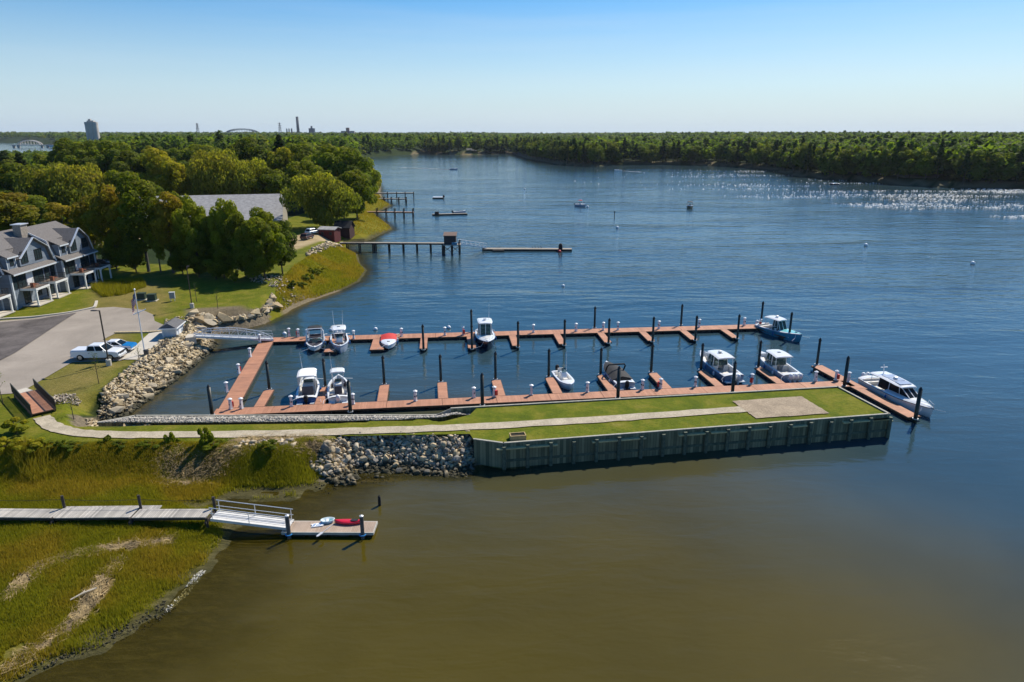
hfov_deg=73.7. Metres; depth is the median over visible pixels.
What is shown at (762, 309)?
pile
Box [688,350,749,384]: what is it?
dual console boat
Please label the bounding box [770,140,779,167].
pine tree
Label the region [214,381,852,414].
floating dock
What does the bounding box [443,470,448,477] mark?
boulder
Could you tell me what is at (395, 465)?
boulder
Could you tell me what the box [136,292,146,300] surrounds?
utility box
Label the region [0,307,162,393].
parking lot
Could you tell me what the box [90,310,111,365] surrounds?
street lamp
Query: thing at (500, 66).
sky
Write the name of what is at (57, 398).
river stones
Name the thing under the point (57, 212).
maple tree
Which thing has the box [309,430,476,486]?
loose stones
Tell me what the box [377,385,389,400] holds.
finger dock
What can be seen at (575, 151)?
pine tree
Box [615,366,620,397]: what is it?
pile
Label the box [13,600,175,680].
shore stones
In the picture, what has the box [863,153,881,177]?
oak tree
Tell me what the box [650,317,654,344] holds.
pile
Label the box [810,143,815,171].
pine tree
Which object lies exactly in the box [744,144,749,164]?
pine tree
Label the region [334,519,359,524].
kayak
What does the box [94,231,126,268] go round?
ash tree
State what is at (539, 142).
oak tree
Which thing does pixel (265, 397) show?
finger dock
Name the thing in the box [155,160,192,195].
ash tree
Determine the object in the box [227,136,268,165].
oak tree
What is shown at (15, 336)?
road
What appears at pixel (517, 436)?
planter box
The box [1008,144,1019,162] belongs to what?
oak tree
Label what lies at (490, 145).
oak tree
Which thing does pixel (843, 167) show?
oak tree
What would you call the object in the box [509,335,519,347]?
finger dock
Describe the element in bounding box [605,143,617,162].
oak tree
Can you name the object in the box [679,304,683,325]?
pile
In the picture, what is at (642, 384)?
power pedestal
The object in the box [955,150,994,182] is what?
oak tree
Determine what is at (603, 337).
finger dock
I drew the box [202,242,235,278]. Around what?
ash tree
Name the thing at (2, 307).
townhouse
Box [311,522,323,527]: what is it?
swim board
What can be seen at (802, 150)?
oak tree
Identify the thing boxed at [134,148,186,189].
ash tree
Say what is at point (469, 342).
finger dock
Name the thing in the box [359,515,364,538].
float post
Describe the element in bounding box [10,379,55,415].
footbridge
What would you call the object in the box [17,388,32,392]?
ramp
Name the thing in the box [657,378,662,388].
power pedestal
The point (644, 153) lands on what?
oak tree
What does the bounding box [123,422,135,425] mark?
boulder
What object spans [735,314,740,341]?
pile
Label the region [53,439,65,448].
weed clump
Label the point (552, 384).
finger dock
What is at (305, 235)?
parked car
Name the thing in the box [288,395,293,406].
power pedestal
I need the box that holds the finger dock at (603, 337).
[597,333,611,344]
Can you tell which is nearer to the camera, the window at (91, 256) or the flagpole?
the flagpole
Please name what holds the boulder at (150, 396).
on the ground at (232, 566)
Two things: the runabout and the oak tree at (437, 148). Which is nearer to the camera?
the runabout
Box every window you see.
[11,276,18,289]
[17,273,26,288]
[32,268,43,281]
[43,266,49,278]
[49,264,54,275]
[63,261,68,273]
[67,260,75,272]
[80,255,89,268]
[89,254,94,264]
[878,378,916,397]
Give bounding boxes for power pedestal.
[224,381,228,392]
[227,398,233,409]
[236,363,240,373]
[238,397,243,408]
[247,347,251,356]
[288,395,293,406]
[351,393,354,404]
[413,390,417,401]
[472,387,475,397]
[492,386,497,397]
[529,384,533,395]
[585,381,589,392]
[640,379,644,389]
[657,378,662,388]
[694,376,697,386]
[749,373,754,383]
[813,371,818,381]
[834,370,839,380]
[847,371,851,382]
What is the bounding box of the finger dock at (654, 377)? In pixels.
[648,373,671,388]
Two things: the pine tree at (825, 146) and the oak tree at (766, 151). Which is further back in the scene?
the oak tree at (766, 151)
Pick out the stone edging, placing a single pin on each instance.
(119, 332)
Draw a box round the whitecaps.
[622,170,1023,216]
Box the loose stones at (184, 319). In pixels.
[164,316,194,325]
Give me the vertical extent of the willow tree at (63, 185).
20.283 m
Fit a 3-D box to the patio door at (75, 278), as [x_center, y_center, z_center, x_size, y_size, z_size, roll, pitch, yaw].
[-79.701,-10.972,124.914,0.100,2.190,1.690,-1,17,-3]
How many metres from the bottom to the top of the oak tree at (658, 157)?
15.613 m
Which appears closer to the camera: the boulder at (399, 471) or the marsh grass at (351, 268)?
the boulder at (399, 471)
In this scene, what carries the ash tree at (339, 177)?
on the ground at (232, 566)
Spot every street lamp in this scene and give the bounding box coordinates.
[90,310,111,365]
[186,266,193,308]
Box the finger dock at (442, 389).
[437,382,447,398]
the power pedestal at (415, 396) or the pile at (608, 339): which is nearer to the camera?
the power pedestal at (415, 396)
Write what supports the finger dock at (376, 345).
on the water
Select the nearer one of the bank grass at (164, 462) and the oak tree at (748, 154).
the bank grass at (164, 462)
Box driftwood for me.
[70,588,95,599]
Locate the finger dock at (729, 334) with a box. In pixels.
[720,329,738,339]
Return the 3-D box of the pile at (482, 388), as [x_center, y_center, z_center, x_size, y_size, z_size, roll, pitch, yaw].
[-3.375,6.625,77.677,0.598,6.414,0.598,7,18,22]
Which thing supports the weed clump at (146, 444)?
on the ground at (232, 566)
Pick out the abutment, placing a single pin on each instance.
(189, 337)
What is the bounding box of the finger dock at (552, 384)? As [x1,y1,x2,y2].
[545,377,561,393]
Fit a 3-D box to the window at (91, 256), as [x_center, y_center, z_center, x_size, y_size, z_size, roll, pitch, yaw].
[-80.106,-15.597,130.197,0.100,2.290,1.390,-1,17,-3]
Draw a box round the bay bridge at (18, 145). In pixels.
[10,140,49,147]
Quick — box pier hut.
[443,232,460,253]
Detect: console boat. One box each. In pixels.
[292,358,322,404]
[323,353,347,403]
[329,312,351,353]
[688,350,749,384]
[749,315,807,341]
[752,349,806,382]
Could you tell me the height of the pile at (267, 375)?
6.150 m
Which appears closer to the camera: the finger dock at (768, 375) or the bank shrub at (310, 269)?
the finger dock at (768, 375)
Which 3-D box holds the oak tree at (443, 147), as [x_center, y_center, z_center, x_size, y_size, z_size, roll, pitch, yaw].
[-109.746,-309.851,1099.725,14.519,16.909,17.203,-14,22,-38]
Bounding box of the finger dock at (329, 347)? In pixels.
[323,340,336,354]
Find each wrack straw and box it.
[0,553,129,681]
[1,530,175,600]
[147,431,370,488]
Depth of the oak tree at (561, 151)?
715.18 m
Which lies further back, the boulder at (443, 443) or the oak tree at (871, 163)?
the oak tree at (871, 163)
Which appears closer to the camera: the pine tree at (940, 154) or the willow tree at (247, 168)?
the willow tree at (247, 168)
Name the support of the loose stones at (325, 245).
on the ground at (232, 566)
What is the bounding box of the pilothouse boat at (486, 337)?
[474,318,497,350]
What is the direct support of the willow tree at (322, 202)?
on the ground at (232, 566)
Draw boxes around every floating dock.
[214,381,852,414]
[219,342,272,408]
[261,324,758,344]
[811,365,920,419]
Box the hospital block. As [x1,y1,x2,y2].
[341,128,354,133]
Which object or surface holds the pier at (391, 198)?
in the water
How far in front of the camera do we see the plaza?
93.11 m
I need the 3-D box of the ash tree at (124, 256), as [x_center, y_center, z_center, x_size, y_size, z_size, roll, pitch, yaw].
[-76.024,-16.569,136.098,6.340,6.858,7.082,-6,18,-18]
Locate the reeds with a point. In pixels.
(28, 460)
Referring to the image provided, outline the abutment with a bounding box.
[185,334,196,343]
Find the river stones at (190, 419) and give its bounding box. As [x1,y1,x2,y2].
[99,412,469,423]
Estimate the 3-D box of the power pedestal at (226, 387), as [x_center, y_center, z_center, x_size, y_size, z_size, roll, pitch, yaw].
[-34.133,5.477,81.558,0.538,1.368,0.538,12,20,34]
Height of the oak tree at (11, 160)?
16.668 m
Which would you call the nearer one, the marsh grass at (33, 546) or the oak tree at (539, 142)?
the marsh grass at (33, 546)
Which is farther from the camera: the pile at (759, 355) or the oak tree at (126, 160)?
the oak tree at (126, 160)
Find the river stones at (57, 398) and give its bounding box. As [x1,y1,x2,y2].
[52,393,80,405]
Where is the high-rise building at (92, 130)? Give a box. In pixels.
[84,119,99,140]
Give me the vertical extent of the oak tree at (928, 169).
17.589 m
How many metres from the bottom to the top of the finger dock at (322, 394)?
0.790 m
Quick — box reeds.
[4,434,50,480]
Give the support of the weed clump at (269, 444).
on the ground at (232, 566)
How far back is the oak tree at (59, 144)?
274.06 m
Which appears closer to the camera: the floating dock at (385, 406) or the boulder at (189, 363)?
the floating dock at (385, 406)
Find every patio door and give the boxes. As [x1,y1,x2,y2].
[23,291,31,303]
[46,284,54,295]
[73,275,79,287]
[91,270,97,280]
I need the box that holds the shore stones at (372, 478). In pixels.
[311,474,400,493]
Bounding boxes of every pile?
[206,385,214,414]
[265,360,271,389]
[322,358,327,386]
[346,380,352,413]
[381,355,386,384]
[421,324,425,352]
[439,354,442,381]
[470,309,472,331]
[470,324,473,351]
[480,373,484,405]
[493,351,497,379]
[516,321,519,349]
[546,349,550,376]
[562,319,565,348]
[593,306,595,328]
[598,347,602,374]
[606,318,610,345]
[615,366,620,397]
[649,343,653,372]
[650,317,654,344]
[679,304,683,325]
[693,315,697,342]
[698,343,703,370]
[730,361,736,391]
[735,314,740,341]
[756,340,762,367]
[760,301,763,318]
[788,312,792,337]
[815,338,821,364]
[842,356,849,385]
[912,387,922,422]
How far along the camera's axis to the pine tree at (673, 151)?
715.11 m
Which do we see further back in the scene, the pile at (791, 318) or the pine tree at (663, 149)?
the pine tree at (663, 149)
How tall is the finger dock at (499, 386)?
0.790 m
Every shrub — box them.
[0,417,29,433]
[0,436,20,450]
[12,437,44,453]
[97,434,112,444]
[163,431,180,446]
[197,427,214,446]
[208,438,231,451]
[225,269,238,282]
[287,280,296,286]
[296,282,307,286]
[302,273,314,279]
[307,267,316,272]
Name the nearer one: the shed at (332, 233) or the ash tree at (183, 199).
the ash tree at (183, 199)
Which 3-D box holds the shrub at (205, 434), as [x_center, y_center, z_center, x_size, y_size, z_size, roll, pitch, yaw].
[-28.300,9.464,63.373,1.436,3.454,1.516,-9,19,-28]
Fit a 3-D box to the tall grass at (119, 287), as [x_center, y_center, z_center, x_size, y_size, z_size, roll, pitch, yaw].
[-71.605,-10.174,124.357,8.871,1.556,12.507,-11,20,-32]
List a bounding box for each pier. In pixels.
[339,239,443,252]
[367,208,413,218]
[374,192,413,198]
[379,197,406,202]
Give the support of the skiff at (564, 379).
on the water
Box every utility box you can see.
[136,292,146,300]
[146,293,158,301]
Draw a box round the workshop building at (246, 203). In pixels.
[152,194,287,223]
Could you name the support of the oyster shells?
on the ground at (232, 566)
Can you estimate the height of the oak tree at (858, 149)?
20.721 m
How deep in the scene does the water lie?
63.74 m
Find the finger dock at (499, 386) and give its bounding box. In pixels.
[491,380,505,395]
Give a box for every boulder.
[108,406,124,413]
[114,399,122,405]
[117,394,128,398]
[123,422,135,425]
[141,393,153,399]
[143,387,153,391]
[146,373,154,379]
[148,382,156,388]
[156,385,166,390]
[165,357,173,363]
[170,369,181,374]
[185,361,191,366]
[186,309,198,315]
[194,316,203,322]
[203,314,214,318]
[203,319,216,326]
[217,312,232,322]
[250,309,259,314]
[269,302,282,307]
[321,443,329,451]
[323,440,331,445]
[323,463,332,467]
[329,446,335,452]
[346,454,351,461]
[353,443,358,449]
[359,456,368,461]
[365,449,372,454]
[367,455,374,459]
[389,462,400,468]
[396,468,402,474]
[412,470,420,475]
[423,469,430,474]
[440,441,446,446]
[443,447,448,452]
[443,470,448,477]
[451,455,460,461]
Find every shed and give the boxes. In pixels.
[317,226,340,242]
[333,220,355,238]
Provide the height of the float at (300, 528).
0.705 m
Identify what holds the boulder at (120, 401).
on the ground at (232, 566)
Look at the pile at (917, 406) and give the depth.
73.65 m
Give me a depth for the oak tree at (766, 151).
619.69 m
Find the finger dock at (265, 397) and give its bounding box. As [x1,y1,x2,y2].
[254,390,274,406]
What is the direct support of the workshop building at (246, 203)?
on the ground at (232, 566)
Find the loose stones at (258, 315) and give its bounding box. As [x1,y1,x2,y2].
[193,292,275,331]
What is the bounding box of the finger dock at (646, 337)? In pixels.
[639,332,654,342]
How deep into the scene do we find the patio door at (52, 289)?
119.60 m
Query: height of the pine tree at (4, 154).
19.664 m
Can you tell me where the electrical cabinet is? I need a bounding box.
[168,292,174,300]
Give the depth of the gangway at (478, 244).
182.10 m
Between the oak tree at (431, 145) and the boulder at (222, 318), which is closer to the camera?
the boulder at (222, 318)
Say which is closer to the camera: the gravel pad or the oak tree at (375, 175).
the gravel pad
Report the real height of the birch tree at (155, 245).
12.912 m
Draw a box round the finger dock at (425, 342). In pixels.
[419,338,427,350]
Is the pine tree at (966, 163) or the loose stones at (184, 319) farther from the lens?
the pine tree at (966, 163)
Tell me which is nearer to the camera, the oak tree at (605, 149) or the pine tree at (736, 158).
the pine tree at (736, 158)
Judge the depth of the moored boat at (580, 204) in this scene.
297.50 m
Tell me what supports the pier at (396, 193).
in the water
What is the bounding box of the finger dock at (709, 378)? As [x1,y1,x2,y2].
[697,370,723,385]
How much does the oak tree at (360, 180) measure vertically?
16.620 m
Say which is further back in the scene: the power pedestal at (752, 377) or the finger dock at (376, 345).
the finger dock at (376, 345)
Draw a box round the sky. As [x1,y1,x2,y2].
[0,0,1023,132]
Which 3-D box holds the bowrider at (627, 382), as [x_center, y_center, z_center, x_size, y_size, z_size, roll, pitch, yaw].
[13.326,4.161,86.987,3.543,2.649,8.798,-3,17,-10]
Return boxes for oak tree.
[0,158,15,166]
[0,162,47,195]
[31,153,49,164]
[38,137,75,167]
[54,139,105,174]
[85,140,131,177]
[109,150,153,180]
[139,145,153,154]
[165,147,179,157]
[170,151,186,160]
[176,144,214,168]
[181,172,206,192]
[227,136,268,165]
[276,140,320,170]
[301,144,352,172]
[323,148,372,190]
[342,169,377,217]
[359,157,380,202]
[429,141,437,151]
[433,142,440,151]
[439,143,447,152]
[445,138,454,150]
[454,136,463,150]
[470,140,479,150]
[476,137,483,148]
[485,142,494,152]
[490,139,496,149]
[525,144,532,156]
[530,144,539,158]
[536,140,544,157]
[543,145,555,158]
[544,140,555,151]
[552,145,558,160]
[556,144,568,159]
[577,146,588,162]
[586,142,603,164]
[598,145,604,160]
[601,147,606,161]
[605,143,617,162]
[611,148,623,162]
[639,147,649,161]
[647,149,661,162]
[648,144,658,153]
[659,144,671,161]
[687,146,700,163]
[712,144,724,162]
[725,146,736,163]
[744,148,756,165]
[751,143,765,164]
[757,144,772,166]
[770,149,781,168]
[777,152,789,168]
[791,143,816,171]
[791,144,812,172]
[813,147,827,166]
[819,147,839,173]
[828,149,854,177]
[847,146,868,175]
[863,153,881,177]
[873,150,894,178]
[885,146,910,179]
[898,150,920,177]
[910,151,940,178]
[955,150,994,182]
[982,152,1014,183]
[995,152,1023,182]
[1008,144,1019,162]
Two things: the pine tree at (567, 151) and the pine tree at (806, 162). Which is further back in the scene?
the pine tree at (567, 151)
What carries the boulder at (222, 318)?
on the ground at (232, 566)
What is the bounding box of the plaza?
[122,331,183,358]
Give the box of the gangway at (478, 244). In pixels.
[458,239,486,247]
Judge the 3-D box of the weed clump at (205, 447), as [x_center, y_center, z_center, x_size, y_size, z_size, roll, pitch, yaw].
[-27.716,9.626,63.306,1.988,0.834,2.518,12,21,35]
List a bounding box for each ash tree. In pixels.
[0,167,12,190]
[3,195,65,223]
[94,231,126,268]
[104,169,130,194]
[114,240,146,272]
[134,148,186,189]
[142,181,164,195]
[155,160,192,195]
[163,238,187,274]
[169,191,196,231]
[171,199,205,273]
[181,241,209,276]
[196,213,217,260]
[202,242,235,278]
[207,198,237,274]
[223,212,247,276]
[230,239,266,280]
[231,207,286,279]
[242,167,291,198]
[261,147,304,201]
[266,219,297,273]
[283,160,323,203]
[332,174,360,218]
[371,168,381,189]
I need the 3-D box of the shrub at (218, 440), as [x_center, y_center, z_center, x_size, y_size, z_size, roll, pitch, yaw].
[-27.254,10.307,63.767,2.517,2.359,2.819,8,19,25]
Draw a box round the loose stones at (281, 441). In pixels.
[233,438,296,447]
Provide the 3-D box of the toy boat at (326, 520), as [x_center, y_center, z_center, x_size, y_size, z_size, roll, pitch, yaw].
[-14.691,14.314,54.379,1.160,0.240,0.720,-4,17,-11]
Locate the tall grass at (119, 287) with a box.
[90,275,146,296]
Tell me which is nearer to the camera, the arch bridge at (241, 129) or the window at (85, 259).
the window at (85, 259)
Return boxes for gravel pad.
[733,396,827,417]
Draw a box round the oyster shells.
[162,570,205,611]
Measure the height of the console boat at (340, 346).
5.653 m
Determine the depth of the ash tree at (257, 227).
127.49 m
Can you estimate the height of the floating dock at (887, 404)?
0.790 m
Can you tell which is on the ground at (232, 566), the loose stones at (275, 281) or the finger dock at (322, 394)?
the loose stones at (275, 281)
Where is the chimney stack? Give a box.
[296,117,299,132]
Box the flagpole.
[131,288,145,349]
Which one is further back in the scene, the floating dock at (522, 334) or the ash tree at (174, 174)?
the ash tree at (174, 174)
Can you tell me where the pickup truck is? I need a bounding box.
[70,342,126,360]
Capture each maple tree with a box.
[0,192,39,230]
[36,202,77,226]
[67,196,103,258]
[81,184,124,266]
[105,195,134,269]
[114,170,169,271]
[147,191,185,272]
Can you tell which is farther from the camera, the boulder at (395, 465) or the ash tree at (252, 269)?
the ash tree at (252, 269)
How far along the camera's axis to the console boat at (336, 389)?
81.68 m
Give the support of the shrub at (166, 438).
on the ground at (232, 566)
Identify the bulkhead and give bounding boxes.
[97,386,838,425]
[473,386,892,471]
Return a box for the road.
[0,313,74,359]
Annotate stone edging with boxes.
[114,330,161,333]
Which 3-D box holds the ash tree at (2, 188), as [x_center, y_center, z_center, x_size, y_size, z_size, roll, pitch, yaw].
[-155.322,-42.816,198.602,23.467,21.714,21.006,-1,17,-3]
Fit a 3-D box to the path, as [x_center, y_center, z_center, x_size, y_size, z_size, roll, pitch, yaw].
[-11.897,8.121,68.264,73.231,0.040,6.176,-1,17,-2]
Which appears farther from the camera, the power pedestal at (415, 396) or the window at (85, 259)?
the window at (85, 259)
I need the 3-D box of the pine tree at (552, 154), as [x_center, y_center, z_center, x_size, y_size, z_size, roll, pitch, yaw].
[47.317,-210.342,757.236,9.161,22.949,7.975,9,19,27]
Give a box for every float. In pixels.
[281,521,377,536]
[432,213,466,215]
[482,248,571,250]
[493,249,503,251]
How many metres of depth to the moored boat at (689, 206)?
290.72 m
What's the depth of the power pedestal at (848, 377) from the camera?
84.85 m
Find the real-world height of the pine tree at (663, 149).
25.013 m
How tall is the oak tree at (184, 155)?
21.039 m
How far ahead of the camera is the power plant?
4195.17 m
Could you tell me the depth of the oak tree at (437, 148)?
1103.95 m
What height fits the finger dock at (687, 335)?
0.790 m
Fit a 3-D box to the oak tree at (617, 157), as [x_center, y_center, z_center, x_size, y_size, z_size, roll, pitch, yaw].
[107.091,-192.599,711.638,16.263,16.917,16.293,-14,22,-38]
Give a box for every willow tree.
[12,166,68,223]
[42,161,105,223]
[68,162,118,196]
[185,148,242,194]
[223,173,251,194]
[231,157,267,193]
[279,171,361,225]
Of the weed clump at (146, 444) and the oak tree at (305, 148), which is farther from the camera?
the oak tree at (305, 148)
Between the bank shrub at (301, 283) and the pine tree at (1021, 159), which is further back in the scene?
the pine tree at (1021, 159)
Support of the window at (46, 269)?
in the townhouse at (28, 273)
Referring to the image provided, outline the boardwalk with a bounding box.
[0,495,216,527]
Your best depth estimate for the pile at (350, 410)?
75.47 m
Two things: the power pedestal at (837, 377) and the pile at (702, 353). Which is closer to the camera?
the power pedestal at (837, 377)
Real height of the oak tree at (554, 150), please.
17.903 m
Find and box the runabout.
[379,333,398,350]
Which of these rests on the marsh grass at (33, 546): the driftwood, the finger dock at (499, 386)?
the driftwood
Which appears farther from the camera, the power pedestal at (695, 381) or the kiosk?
the kiosk
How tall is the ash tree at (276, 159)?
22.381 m
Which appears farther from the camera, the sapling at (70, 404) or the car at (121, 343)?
the car at (121, 343)
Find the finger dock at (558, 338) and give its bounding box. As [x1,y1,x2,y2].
[553,334,562,346]
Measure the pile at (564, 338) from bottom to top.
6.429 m
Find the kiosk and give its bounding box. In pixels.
[157,317,185,336]
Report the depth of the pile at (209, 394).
74.65 m
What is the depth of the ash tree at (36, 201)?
173.35 m
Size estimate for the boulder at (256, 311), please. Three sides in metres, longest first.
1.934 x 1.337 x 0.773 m
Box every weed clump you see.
[41,439,54,450]
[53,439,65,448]
[61,440,87,451]
[111,440,126,448]
[135,439,160,448]
[201,439,227,450]
[257,439,276,450]
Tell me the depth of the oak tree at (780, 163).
562.76 m
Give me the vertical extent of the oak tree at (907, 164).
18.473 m
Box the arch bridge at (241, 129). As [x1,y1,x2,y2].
[226,128,257,132]
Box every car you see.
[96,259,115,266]
[107,339,136,351]
[300,233,313,239]
[305,228,318,234]
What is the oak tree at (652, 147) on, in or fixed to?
on the ground at (232, 566)
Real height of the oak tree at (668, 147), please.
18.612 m
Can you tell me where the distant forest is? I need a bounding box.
[0,130,1023,182]
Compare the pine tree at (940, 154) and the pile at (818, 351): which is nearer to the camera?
the pile at (818, 351)
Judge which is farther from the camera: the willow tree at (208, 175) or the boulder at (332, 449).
the willow tree at (208, 175)
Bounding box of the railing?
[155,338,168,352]
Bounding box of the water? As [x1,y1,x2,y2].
[0,143,1023,681]
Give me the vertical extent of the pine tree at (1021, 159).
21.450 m
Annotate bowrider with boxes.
[304,325,326,352]
[598,361,640,389]
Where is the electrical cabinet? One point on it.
(171, 295)
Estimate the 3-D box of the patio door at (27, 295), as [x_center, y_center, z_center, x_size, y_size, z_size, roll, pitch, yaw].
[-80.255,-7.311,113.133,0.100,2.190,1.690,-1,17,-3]
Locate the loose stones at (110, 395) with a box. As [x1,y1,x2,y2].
[85,324,218,425]
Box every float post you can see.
[285,514,290,538]
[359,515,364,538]
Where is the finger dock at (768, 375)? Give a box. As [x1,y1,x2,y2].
[754,368,784,383]
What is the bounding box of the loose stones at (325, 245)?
[305,241,342,255]
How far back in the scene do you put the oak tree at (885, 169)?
444.38 m
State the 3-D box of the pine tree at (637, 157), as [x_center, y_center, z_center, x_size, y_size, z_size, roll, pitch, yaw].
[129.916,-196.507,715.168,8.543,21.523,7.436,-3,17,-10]
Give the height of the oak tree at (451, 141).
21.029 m
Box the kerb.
[0,300,97,319]
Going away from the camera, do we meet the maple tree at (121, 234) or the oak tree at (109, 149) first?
the maple tree at (121, 234)
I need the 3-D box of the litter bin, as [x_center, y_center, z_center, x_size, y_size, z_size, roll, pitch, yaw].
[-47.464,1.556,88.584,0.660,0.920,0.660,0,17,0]
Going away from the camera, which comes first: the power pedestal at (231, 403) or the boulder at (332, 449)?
the boulder at (332, 449)
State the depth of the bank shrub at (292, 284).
127.36 m
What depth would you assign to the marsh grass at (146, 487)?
60.62 m
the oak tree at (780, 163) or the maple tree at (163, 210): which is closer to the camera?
the maple tree at (163, 210)
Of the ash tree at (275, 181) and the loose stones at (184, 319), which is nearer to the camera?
the loose stones at (184, 319)
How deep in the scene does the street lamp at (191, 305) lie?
110.78 m
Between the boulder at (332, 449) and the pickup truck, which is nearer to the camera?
the boulder at (332, 449)
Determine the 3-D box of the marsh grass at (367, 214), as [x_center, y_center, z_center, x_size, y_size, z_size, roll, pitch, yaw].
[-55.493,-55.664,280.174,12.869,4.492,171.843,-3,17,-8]
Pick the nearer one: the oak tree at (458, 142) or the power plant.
the oak tree at (458, 142)
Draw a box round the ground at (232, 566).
[0,136,1023,681]
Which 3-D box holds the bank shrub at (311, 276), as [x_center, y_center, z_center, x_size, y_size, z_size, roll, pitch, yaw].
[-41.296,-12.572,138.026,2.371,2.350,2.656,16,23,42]
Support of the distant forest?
on the ground at (232, 566)
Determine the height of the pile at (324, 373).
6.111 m
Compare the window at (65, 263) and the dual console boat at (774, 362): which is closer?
the dual console boat at (774, 362)
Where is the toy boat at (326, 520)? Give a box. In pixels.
[320,517,334,523]
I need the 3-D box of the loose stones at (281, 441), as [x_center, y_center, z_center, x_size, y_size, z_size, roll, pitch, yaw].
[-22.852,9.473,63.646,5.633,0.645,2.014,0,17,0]
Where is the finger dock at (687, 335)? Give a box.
[680,330,697,341]
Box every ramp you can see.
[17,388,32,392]
[209,500,293,529]
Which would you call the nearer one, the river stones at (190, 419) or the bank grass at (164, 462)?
the bank grass at (164, 462)
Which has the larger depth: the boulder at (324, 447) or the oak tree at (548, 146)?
the oak tree at (548, 146)
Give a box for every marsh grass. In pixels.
[0,436,332,510]
[0,495,224,681]
[275,241,363,311]
[353,194,390,234]
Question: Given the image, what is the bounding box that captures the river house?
[899,173,938,177]
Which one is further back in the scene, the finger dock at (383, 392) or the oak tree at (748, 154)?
the oak tree at (748, 154)
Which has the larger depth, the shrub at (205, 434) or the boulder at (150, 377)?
the boulder at (150, 377)
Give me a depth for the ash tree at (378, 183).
292.49 m
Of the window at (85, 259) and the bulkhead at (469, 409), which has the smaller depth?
the bulkhead at (469, 409)
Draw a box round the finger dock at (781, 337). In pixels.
[758,329,785,338]
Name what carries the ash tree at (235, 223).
on the ground at (232, 566)
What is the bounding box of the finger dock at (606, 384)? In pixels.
[597,375,615,390]
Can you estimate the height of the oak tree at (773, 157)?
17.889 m
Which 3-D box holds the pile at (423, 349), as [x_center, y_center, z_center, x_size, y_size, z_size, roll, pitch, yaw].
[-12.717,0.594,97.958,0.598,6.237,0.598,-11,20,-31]
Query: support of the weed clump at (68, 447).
on the ground at (232, 566)
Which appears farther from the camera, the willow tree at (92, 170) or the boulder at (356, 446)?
the willow tree at (92, 170)
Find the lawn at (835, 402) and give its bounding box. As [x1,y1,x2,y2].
[341,388,883,441]
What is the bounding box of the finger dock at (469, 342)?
[467,336,475,350]
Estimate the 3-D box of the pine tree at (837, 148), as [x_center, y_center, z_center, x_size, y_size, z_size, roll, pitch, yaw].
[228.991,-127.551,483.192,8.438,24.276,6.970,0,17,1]
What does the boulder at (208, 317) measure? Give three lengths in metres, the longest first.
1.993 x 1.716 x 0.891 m
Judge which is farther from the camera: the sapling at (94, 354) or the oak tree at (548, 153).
the oak tree at (548, 153)
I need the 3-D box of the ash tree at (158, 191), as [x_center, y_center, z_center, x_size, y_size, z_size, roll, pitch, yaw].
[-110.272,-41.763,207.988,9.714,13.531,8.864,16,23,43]
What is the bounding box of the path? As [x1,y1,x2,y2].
[33,406,746,437]
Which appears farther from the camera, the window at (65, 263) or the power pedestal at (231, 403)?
the window at (65, 263)
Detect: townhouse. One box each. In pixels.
[0,229,70,309]
[0,275,15,317]
[10,221,111,291]
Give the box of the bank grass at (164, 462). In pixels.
[0,437,316,482]
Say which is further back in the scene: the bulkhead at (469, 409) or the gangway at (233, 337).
the gangway at (233, 337)
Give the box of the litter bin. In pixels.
[143,349,148,354]
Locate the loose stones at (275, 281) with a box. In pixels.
[249,274,295,303]
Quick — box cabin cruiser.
[852,365,944,416]
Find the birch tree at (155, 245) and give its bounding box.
[139,213,165,272]
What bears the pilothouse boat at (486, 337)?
on the water
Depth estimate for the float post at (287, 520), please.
52.66 m
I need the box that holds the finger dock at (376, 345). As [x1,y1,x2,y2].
[369,339,384,352]
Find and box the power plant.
[309,126,314,132]
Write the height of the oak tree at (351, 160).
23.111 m
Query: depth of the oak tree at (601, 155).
685.14 m
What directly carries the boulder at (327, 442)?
on the ground at (232, 566)
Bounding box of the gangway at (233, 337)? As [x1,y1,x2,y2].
[193,327,273,340]
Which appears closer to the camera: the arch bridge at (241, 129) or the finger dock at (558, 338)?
the finger dock at (558, 338)
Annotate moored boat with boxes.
[574,200,585,206]
[687,201,692,208]
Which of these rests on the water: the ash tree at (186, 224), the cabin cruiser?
the cabin cruiser
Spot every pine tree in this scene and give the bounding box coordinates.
[0,150,10,162]
[12,153,28,171]
[272,134,284,151]
[447,137,451,149]
[483,140,487,150]
[550,141,555,160]
[563,140,570,163]
[573,143,578,158]
[580,144,586,165]
[620,137,628,156]
[632,143,639,162]
[659,139,667,162]
[668,142,677,158]
[676,140,680,160]
[734,143,740,163]
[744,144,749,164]
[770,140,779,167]
[778,143,787,169]
[787,142,796,169]
[788,147,798,172]
[802,142,813,174]
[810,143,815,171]
[818,141,828,173]
[829,143,839,176]
[932,138,944,179]
[954,150,973,184]
[1014,149,1023,183]
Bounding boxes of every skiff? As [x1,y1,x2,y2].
[452,210,465,212]
[551,351,574,389]
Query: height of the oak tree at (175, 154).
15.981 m
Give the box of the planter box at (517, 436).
[509,432,525,440]
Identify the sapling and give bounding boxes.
[63,395,75,418]
[89,352,100,383]
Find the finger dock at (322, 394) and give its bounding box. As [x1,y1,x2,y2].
[314,387,327,403]
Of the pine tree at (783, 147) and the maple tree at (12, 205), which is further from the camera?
the pine tree at (783, 147)

